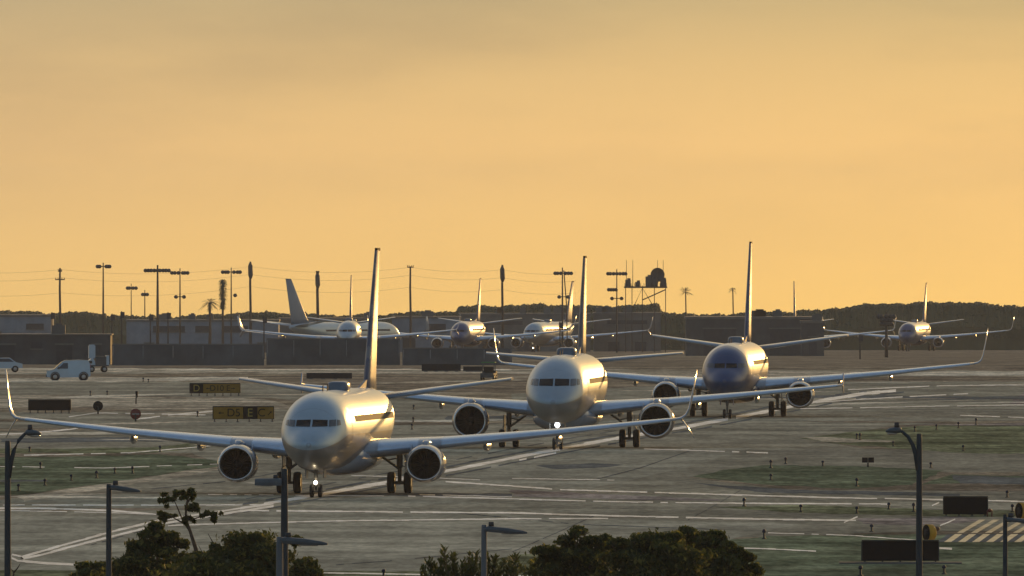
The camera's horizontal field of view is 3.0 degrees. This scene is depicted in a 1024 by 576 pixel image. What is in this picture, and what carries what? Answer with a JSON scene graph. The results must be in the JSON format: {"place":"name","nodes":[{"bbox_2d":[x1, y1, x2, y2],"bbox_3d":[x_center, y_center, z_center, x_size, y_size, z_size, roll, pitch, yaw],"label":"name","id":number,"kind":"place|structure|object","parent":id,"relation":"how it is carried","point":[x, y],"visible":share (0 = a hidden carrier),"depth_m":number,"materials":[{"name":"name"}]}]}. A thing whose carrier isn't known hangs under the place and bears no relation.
{"place":"outdoors","nodes":[
{"label":"outdoors","id":0,"kind":"place"},
{"bbox_2d":[0,428,81,430],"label":"worn ground","id":1,"kind":"structure","parent":0,"point":[25,429],"depth_m":1314.67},
{"bbox_2d":[19,493,105,495],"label":"worn ground","id":2,"kind":"structure","parent":0,"point":[56,494],"depth_m":996.91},
{"bbox_2d":[0,508,184,510],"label":"worn ground","id":3,"kind":"structure","parent":0,"point":[132,509],"depth_m":944.23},
{"bbox_2d":[0,431,184,435],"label":"worn ground","id":4,"kind":"structure","parent":0,"point":[67,433],"depth_m":1289.44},
{"bbox_2d":[0,454,216,494],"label":"grass island","id":5,"kind":"structure","parent":0,"point":[56,472],"depth_m":1099.66,"materials":[{"name":"plant"}]},
{"bbox_2d":[18,468,217,501],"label":"worn ground","id":6,"kind":"structure","parent":0,"point":[141,480],"depth_m":1047.97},
{"bbox_2d":[53,393,185,397],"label":"worn ground","id":7,"kind":"structure","parent":0,"point":[87,396],"depth_m":1577.82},
{"bbox_2d":[0,377,247,381],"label":"worn ground","id":8,"kind":"structure","parent":0,"point":[50,380],"depth_m":1742.63,"materials":[{"name":"asphalt"}]},
{"bbox_2d":[45,355,90,379],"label":"van","id":9,"kind":"object","parent":8,"relation":"on","point":[81,369],"visible":1,"depth_m":1732.23,"materials":[{"name":"white paint"}]},
{"bbox_2d":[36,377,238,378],"bbox_3d":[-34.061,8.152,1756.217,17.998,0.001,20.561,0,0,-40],"label":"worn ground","id":10,"kind":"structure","parent":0,"point":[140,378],"depth_m":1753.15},
{"bbox_2d":[0,396,287,409],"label":"worn ground","id":11,"kind":"structure","parent":0,"point":[127,404],"depth_m":1516.09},
{"bbox_2d":[96,421,211,424],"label":"worn ground","id":12,"kind":"structure","parent":0,"point":[146,422],"depth_m":1361.48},
{"bbox_2d":[64,372,259,377],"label":"worn ground","id":13,"kind":"structure","parent":0,"point":[158,374],"depth_m":1800.28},
{"bbox_2d":[120,408,283,416],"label":"worn ground","id":14,"kind":"structure","parent":0,"point":[159,414],"depth_m":1419.64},
{"bbox_2d":[0,368,511,370],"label":"worn ground","id":15,"kind":"structure","parent":0,"point":[201,369],"depth_m":1863.70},
{"bbox_2d":[0,554,542,575],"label":"lawn front","id":16,"kind":"structure","parent":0,"point":[526,557],"depth_m":773.14,"materials":[{"name":"green plant"}]},
{"bbox_2d":[0,506,797,571],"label":"concrete apron","id":17,"kind":"object","parent":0,"point":[402,545],"visible":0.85,"depth_m":873.96,"materials":[{"name":"concrete"}]},
{"bbox_2d":[323,491,511,496],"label":"worn ground","id":18,"kind":"structure","parent":0,"point":[418,494],"depth_m":997.14,"materials":[{"name":"concrete"}]},
{"bbox_2d":[0,392,1023,539],"bbox_3d":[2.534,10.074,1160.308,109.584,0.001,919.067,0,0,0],"label":"taxiway","id":19,"kind":"structure","parent":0,"point":[777,437],"depth_m":1127.53,"materials":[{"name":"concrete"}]},
{"bbox_2d":[28,399,70,412],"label":"taxiway sign","id":20,"kind":"object","parent":19,"relation":"on","point":[49,404],"visible":1,"depth_m":1429.92,"materials":[{"name":"black metal"}]},
{"bbox_2d":[0,437,161,442],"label":"worn ground","id":21,"kind":"structure","parent":19,"relation":"on","point":[68,439],"depth_m":1253.38,"materials":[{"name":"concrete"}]},
{"bbox_2d":[11,496,197,498],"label":"worn ground","id":22,"kind":"structure","parent":19,"relation":"on","point":[89,497],"depth_m":985.90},
{"bbox_2d":[0,443,213,452],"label":"grass strip","id":23,"kind":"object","parent":19,"relation":"on","point":[104,450],"depth_m":1197.89,"materials":[{"name":"plant"}]},
{"bbox_2d":[177,497,290,500],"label":"worn ground","id":24,"kind":"structure","parent":19,"relation":"on","point":[221,498],"depth_m":982.28,"materials":[{"name":"concrete"}]},
{"bbox_2d":[212,406,273,421],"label":"taxiway sign","id":25,"kind":"object","parent":19,"relation":"on","point":[243,412],"visible":1,"depth_m":1365.83,"materials":[{"name":"yellow metal"}]},
{"bbox_2d":[5,248,696,497],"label":"passenger jet","id":26,"kind":"object","parent":19,"relation":"on","point":[338,428],"visible":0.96,"depth_m":996.24,"materials":[{"name":"silver metal"}]},
{"bbox_2d":[11,389,895,565],"bbox_3d":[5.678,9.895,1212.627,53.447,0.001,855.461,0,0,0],"label":"taxiway centreline","id":27,"kind":"object","parent":19,"relation":"on","point":[28,556],"visible":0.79,"depth_m":1027.29,"materials":[{"name":"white paint"}]},
{"bbox_2d":[91,391,903,564],"bbox_3d":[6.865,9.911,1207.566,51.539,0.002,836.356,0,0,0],"label":"tyre marks","id":28,"kind":"object","parent":19,"relation":"on","point":[292,503],"visible":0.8,"depth_m":1126.59,"materials":[{"name":"rubber"}]},
{"bbox_2d":[0,384,1023,575],"bbox_3d":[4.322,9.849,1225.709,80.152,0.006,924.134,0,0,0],"label":"taxiway edge lines","id":29,"kind":"object","parent":19,"relation":"on","point":[191,413],"visible":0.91,"depth_m":964.32,"materials":[{"name":"white paint"}]},
{"bbox_2d":[422,417,637,424],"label":"worn ground","id":30,"kind":"structure","parent":19,"relation":"on","point":[522,421],"depth_m":1368.32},
{"bbox_2d":[493,242,987,418],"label":"passenger jet","id":31,"kind":"object","parent":19,"relation":"on","point":[736,364],"visible":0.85,"depth_m":1399.60,"materials":[{"name":"white metal"}]},
{"bbox_2d":[721,505,1015,516],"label":"grass verge","id":32,"kind":"object","parent":19,"relation":"on","point":[862,510],"depth_m":941.41,"materials":[{"name":"plant"}]},
{"bbox_2d":[943,496,987,515],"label":"taxiway sign","id":33,"kind":"object","parent":32,"relation":"on","point":[959,505],"visible":1,"depth_m":922.43,"materials":[{"name":"black metal"}]},
{"bbox_2d":[761,395,1023,399],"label":"worn ground","id":34,"kind":"structure","parent":19,"relation":"on","point":[962,397],"depth_m":1559.65,"materials":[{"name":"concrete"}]},
{"bbox_2d":[809,399,992,405],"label":"worn ground","id":35,"kind":"structure","parent":19,"relation":"on","point":[886,402],"depth_m":1515.29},
{"bbox_2d":[788,421,1023,422],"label":"worn ground","id":36,"kind":"structure","parent":19,"relation":"on","point":[908,421],"depth_m":1368.33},
{"bbox_2d":[945,520,1023,541],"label":"holding position marking","id":37,"kind":"object","parent":19,"relation":"on","point":[981,537],"visible":0.9,"depth_m":873.37,"materials":[{"name":"yellow paint"}]},
{"bbox_2d":[0,350,1023,538],"bbox_3d":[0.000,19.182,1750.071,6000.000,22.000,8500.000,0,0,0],"label":"ground","id":38,"kind":"structure","parent":0,"point":[992,360],"depth_m":1789.68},
{"bbox_2d":[4,425,40,575],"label":"street lamp","id":39,"kind":"object","parent":38,"relation":"on","point":[30,432],"visible":1,"depth_m":539.96,"materials":[{"name":"metal"}]},
{"bbox_2d":[0,314,53,332],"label":"hangar","id":40,"kind":"structure","parent":38,"relation":"on","point":[25,323],"depth_m":3300.04,"materials":[{"name":"grey metal"}]},
{"bbox_2d":[0,323,113,363],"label":"service shed","id":41,"kind":"structure","parent":38,"relation":"on","point":[58,344],"depth_m":2050.03,"materials":[{"name":"grey concrete"}]},
{"bbox_2d":[0,343,15,360],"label":"door","id":42,"kind":"structure","parent":41,"relation":"in","point":[7,350],"depth_m":2050.20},
{"bbox_2d":[55,343,73,363],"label":"door","id":43,"kind":"structure","parent":41,"relation":"in","point":[63,350],"depth_m":2050.20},
{"bbox_2d":[68,560,112,575],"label":"bush","id":44,"kind":"object","parent":38,"relation":"on","point":[83,568],"visible":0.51,"depth_m":619.75,"materials":[{"name":"green plant"}]},
{"bbox_2d":[106,481,140,575],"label":"street lamp","id":45,"kind":"object","parent":38,"relation":"on","point":[115,486],"visible":1,"depth_m":519.96,"materials":[{"name":"metal"}]},
{"bbox_2d":[90,520,190,575],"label":"leafy tree","id":46,"kind":"object","parent":38,"relation":"on","point":[135,559],"visible":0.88,"depth_m":609.54,"materials":[{"name":"green plant"}]},
{"bbox_2d":[144,265,170,343],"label":"floodlight mast","id":47,"kind":"object","parent":38,"relation":"on","point":[157,270],"visible":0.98,"depth_m":3199.85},
{"bbox_2d":[170,269,189,343],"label":"floodlight mast","id":48,"kind":"object","parent":38,"relation":"on","point":[179,272],"visible":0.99,"depth_m":3299.92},
{"bbox_2d":[112,344,263,364],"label":"blast fence","id":49,"kind":"object","parent":38,"relation":"on","point":[187,354],"visible":1,"depth_m":1990.36,"materials":[{"name":"metal"}]},
{"bbox_2d":[156,487,223,551],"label":"sparse tree","id":50,"kind":"object","parent":38,"relation":"on","point":[164,516],"visible":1,"depth_m":604.95,"materials":[{"name":"green plant"}]},
{"bbox_2d":[126,313,279,352],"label":"terminal block","id":51,"kind":"structure","parent":38,"relation":"on","point":[194,330],"depth_m":3400.04,"materials":[{"name":"grey concrete"}]},
{"bbox_2d":[152,326,185,332],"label":"window","id":52,"kind":"structure","parent":51,"relation":"in","point":[162,329],"depth_m":3400.07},
{"bbox_2d":[218,279,227,343],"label":"shaggy palm","id":53,"kind":"object","parent":38,"relation":"on","point":[222,296],"visible":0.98,"depth_m":3299.86,"materials":[{"name":"green plant"}]},
{"bbox_2d":[221,267,241,343],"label":"floodlight mast","id":54,"kind":"object","parent":38,"relation":"on","point":[233,272],"visible":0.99,"depth_m":3349.92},
{"bbox_2d":[147,527,324,575],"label":"leafy tree","id":55,"kind":"object","parent":38,"relation":"on","point":[238,553],"visible":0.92,"depth_m":599.37,"materials":[{"name":"green plant"}]},
{"bbox_2d":[248,262,252,343],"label":"utility pole","id":56,"kind":"object","parent":38,"relation":"on","point":[250,270],"visible":0.97,"depth_m":3399.86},
{"bbox_2d":[255,469,287,575],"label":"street lamp","id":57,"kind":"object","parent":38,"relation":"on","point":[282,481],"visible":0.96,"depth_m":544.93,"materials":[{"name":"metal"}]},
{"bbox_2d":[276,532,327,575],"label":"street lamp","id":58,"kind":"object","parent":38,"relation":"on","point":[286,539],"visible":1,"depth_m":499.94,"materials":[{"name":"metal"}]},
{"bbox_2d":[315,271,319,321],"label":"utility pole","id":59,"kind":"object","parent":38,"relation":"on","point":[317,279],"visible":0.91,"depth_m":3399.82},
{"bbox_2d":[278,312,368,337],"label":"cargo shed","id":60,"kind":"structure","parent":38,"relation":"on","point":[284,329],"depth_m":3480.04,"materials":[{"name":"metal"}]},
{"bbox_2d":[306,373,351,378],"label":"sign","id":61,"kind":"object","parent":38,"relation":"on","point":[328,375],"visible":1,"depth_m":1746.39,"materials":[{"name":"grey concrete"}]},
{"bbox_2d":[266,338,399,364],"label":"blast fence","id":62,"kind":"object","parent":38,"relation":"on","point":[315,351],"visible":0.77,"depth_m":2010.36,"materials":[{"name":"metal"}]},
{"bbox_2d":[237,279,428,338],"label":"passenger jet","id":63,"kind":"object","parent":38,"relation":"on","point":[301,323],"visible":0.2,"depth_m":3230.88,"materials":[{"name":"grey paint"}]},
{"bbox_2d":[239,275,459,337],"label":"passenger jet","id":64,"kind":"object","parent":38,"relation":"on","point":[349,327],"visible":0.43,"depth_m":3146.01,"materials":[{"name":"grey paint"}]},
{"bbox_2d":[407,265,413,347],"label":"utility pole","id":65,"kind":"object","parent":38,"relation":"on","point":[410,323],"visible":0.88,"depth_m":3399.89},
{"bbox_2d":[391,310,460,351],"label":"cargo shed","id":66,"kind":"structure","parent":38,"relation":"on","point":[400,323],"depth_m":3500.04,"materials":[{"name":"grey concrete"}]},
{"bbox_2d":[402,348,511,364],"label":"blast fence","id":67,"kind":"object","parent":38,"relation":"on","point":[461,356],"visible":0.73,"depth_m":2000.37,"materials":[{"name":"metal"}]},
{"bbox_2d":[419,542,524,575],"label":"upright shrub","id":68,"kind":"object","parent":38,"relation":"on","point":[469,567],"visible":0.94,"depth_m":569.78,"materials":[{"name":"green plant"}]},
{"bbox_2d":[367,278,576,347],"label":"passenger jet","id":69,"kind":"object","parent":38,"relation":"on","point":[471,333],"visible":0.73,"depth_m":3313.46,"materials":[{"name":"paint"}]},
{"bbox_2d":[480,362,496,379],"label":"baggage tug","id":70,"kind":"object","parent":38,"relation":"on","point":[488,372],"visible":0.93,"depth_m":1737.31,"materials":[{"name":"paint"}]},
{"bbox_2d":[500,265,504,347],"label":"utility pole","id":71,"kind":"object","parent":38,"relation":"on","point":[502,273],"visible":0.92,"depth_m":3399.87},
{"bbox_2d":[481,522,526,575],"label":"street lamp","id":72,"kind":"object","parent":38,"relation":"on","point":[490,527],"visible":1,"depth_m":519.95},
{"bbox_2d":[0,301,1023,349],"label":"woodland","id":73,"kind":"object","parent":38,"relation":"on","point":[978,317],"visible":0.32,"depth_m":3813.68,"materials":[{"name":"green plant"}]},
{"bbox_2d":[458,307,590,351],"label":"warehouse","id":74,"kind":"structure","parent":38,"relation":"on","point":[517,326],"depth_m":3600.04,"materials":[{"name":"metal"}]},
{"bbox_2d":[553,268,572,346],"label":"floodlight mast","id":75,"kind":"object","parent":38,"relation":"on","point":[562,273],"visible":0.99,"depth_m":3399.90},
{"bbox_2d":[517,524,620,575],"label":"leafy tree","id":76,"kind":"object","parent":38,"relation":"on","point":[570,556],"visible":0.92,"depth_m":609.44,"materials":[{"name":"green plant"}]},
{"bbox_2d":[485,281,653,351],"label":"passenger jet","id":77,"kind":"object","parent":38,"relation":"on","point":[547,339],"visible":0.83,"depth_m":3493.11,"materials":[{"name":"grey paint"}]},
{"bbox_2d":[606,269,627,351],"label":"floodlight mast","id":78,"kind":"object","parent":38,"relation":"on","point":[616,273],"visible":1,"depth_m":3449.91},
{"bbox_2d":[592,306,661,350],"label":"warehouse","id":79,"kind":"structure","parent":38,"relation":"on","point":[633,339],"depth_m":3620.04,"materials":[{"name":"metal"}]},
{"bbox_2d":[607,320,647,324],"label":"window","id":80,"kind":"structure","parent":79,"relation":"in","point":[609,322],"depth_m":3620.24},
{"bbox_2d":[624,260,666,351],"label":"radar gantry","id":81,"kind":"object","parent":38,"relation":"on","point":[655,277],"visible":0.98,"depth_m":3499.95,"materials":[{"name":"metal"}]},
{"bbox_2d":[590,527,717,575],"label":"leafy tree","id":82,"kind":"object","parent":38,"relation":"on","point":[651,553],"visible":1,"depth_m":599.26,"materials":[{"name":"green plant"}]},
{"bbox_2d":[676,524,765,575],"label":"leafy tree","id":83,"kind":"object","parent":38,"relation":"on","point":[732,559],"visible":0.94,"depth_m":604.46,"materials":[{"name":"green plant"}]},
{"bbox_2d":[684,309,811,355],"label":"hangar","id":84,"kind":"structure","parent":38,"relation":"on","point":[777,327],"depth_m":2900.03,"materials":[{"name":"grey concrete"}]},
{"bbox_2d":[703,328,736,355],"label":"door","id":85,"kind":"structure","parent":84,"relation":"in","point":[718,335],"depth_m":2899.73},
{"bbox_2d":[769,328,800,355],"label":"door","id":86,"kind":"structure","parent":84,"relation":"in","point":[777,335],"depth_m":2899.73,"materials":[{"name":"metal"}]},
{"bbox_2d":[800,313,824,355],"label":"shed","id":87,"kind":"structure","parent":38,"relation":"on","point":[813,328],"depth_m":2860.04,"materials":[{"name":"grey concrete"}]},
{"bbox_2d":[793,281,895,347],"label":"passenger jet","id":88,"kind":"object","parent":38,"relation":"on","point":[827,343],"visible":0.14,"depth_m":3499.56,"materials":[{"name":"grey paint"}]},
{"bbox_2d":[876,312,895,356],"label":"palm tree","id":89,"kind":"object","parent":38,"relation":"on","point":[886,320],"visible":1,"depth_m":2699.74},
{"bbox_2d":[886,422,922,575],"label":"street lamp","id":90,"kind":"object","parent":38,"relation":"on","point":[916,450],"visible":1,"depth_m":539.95,"materials":[{"name":"metal"}]},
{"bbox_2d":[822,283,1013,350],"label":"passenger jet","id":91,"kind":"object","parent":38,"relation":"on","point":[914,333],"visible":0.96,"depth_m":3614.07,"materials":[{"name":"paint"}]},
{"bbox_2d":[922,474,1023,484],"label":"grass edge","id":92,"kind":"object","parent":38,"relation":"on","point":[948,479],"depth_m":1056.35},
{"bbox_2d":[952,475,1023,484],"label":"worn ground","id":93,"kind":"structure","parent":92,"relation":"on","point":[985,479],"depth_m":1056.03,"materials":[{"name":"concrete"}]},
{"bbox_2d":[1003,513,1023,575],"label":"street lamp","id":94,"kind":"object","parent":38,"relation":"on","point":[1009,518],"visible":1,"depth_m":519.97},
{"bbox_2d":[0,381,1023,408],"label":"taxiway","id":95,"kind":"structure","parent":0,"point":[177,388],"depth_m":1636.64,"materials":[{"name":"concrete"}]},
{"bbox_2d":[189,383,240,395],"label":"taxiway sign","id":96,"kind":"object","parent":95,"relation":"on","point":[207,388],"visible":1,"depth_m":1574.25,"materials":[{"name":"yellow metal"}]},
{"bbox_2d":[0,369,1023,376],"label":"apron pavement","id":97,"kind":"structure","parent":0,"point":[775,373],"depth_m":1838.60,"materials":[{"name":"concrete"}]},
{"bbox_2d":[0,358,22,371],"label":"service car","id":98,"kind":"object","parent":97,"relation":"on","point":[13,365],"visible":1,"depth_m":1829.28,"materials":[{"name":"white paint"}]},
{"bbox_2d":[88,345,108,371],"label":"service truck","id":99,"kind":"object","parent":97,"relation":"on","point":[103,361],"visible":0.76,"depth_m":1829.36,"materials":[{"name":"paint"}]},
{"bbox_2d":[422,364,460,371],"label":"barrier","id":100,"kind":"object","parent":97,"relation":"on","point":[441,367],"visible":1,"depth_m":1837.31,"materials":[{"name":"grey concrete"}]},
{"bbox_2d":[0,0,1023,317],"label":"sky","id":101,"kind":"structure","parent":0,"point":[864,151],"materials":[{"name":"orange"}]},
{"bbox_2d":[314,436,750,508],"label":"concrete strip","id":102,"kind":"object","parent":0,"point":[628,456],"visible":0.9,"depth_m":1099.74,"materials":[{"name":"concrete"}]},
{"bbox_2d":[300,256,843,449],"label":"passenger jet","id":103,"kind":"object","parent":102,"relation":"on","point":[566,387],"visible":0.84,"depth_m":1203.09,"materials":[{"name":"silver metal"}]},
{"bbox_2d":[537,463,619,468],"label":"worn ground","id":104,"kind":"structure","parent":0,"point":[585,465],"depth_m":1117.70,"materials":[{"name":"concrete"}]},
{"bbox_2d":[509,490,719,500],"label":"worn ground","id":105,"kind":"structure","parent":0,"point":[526,493],"depth_m":989.82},
{"bbox_2d":[694,465,943,488],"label":"grass wedge","id":106,"kind":"object","parent":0,"point":[831,476],"depth_m":1073.26,"materials":[{"name":"plant"}]},
{"bbox_2d":[698,483,959,495],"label":"worn ground","id":107,"kind":"structure","parent":0,"point":[765,490],"depth_m":1006.46,"materials":[{"name":"concrete"}]},
{"bbox_2d":[804,437,891,441],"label":"worn ground","id":108,"kind":"structure","parent":0,"point":[829,439],"depth_m":1247.86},
{"bbox_2d":[728,534,1023,575],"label":"lawn","id":109,"kind":"structure","parent":0,"point":[974,558],"depth_m":808.10,"materials":[{"name":"green plant"}]},
{"bbox_2d":[839,540,961,563],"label":"taxiway sign","id":110,"kind":"object","parent":109,"relation":"on","point":[888,550],"visible":0.9,"depth_m":793.60,"materials":[{"name":"painted metal"},{"name":"plastic"}]},
{"bbox_2d":[922,524,939,539],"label":"guard light","id":111,"kind":"object","parent":109,"relation":"on","point":[929,531],"visible":0.91,"depth_m":829.93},
{"bbox_2d":[939,534,1023,541],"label":"black marking","id":112,"kind":"object","parent":109,"relation":"on","point":[974,537],"visible":0.9,"depth_m":856.72,"materials":[{"name":"paint"}]},
{"bbox_2d":[801,425,1023,453],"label":"grass field","id":113,"kind":"structure","parent":0,"point":[985,439],"depth_m":1259.78,"materials":[{"name":"plant"}]},
{"bbox_2d":[856,517,977,525],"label":"worn ground","id":114,"kind":"structure","parent":0,"point":[910,521],"depth_m":909.32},
{"bbox_2d":[850,371,1023,375],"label":"worn ground","id":115,"kind":"structure","parent":0,"point":[953,373],"depth_m":1813.26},
{"bbox_2d":[918,423,1023,425],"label":"worn ground","id":116,"kind":"structure","parent":0,"point":[1008,424],"depth_m":1348.18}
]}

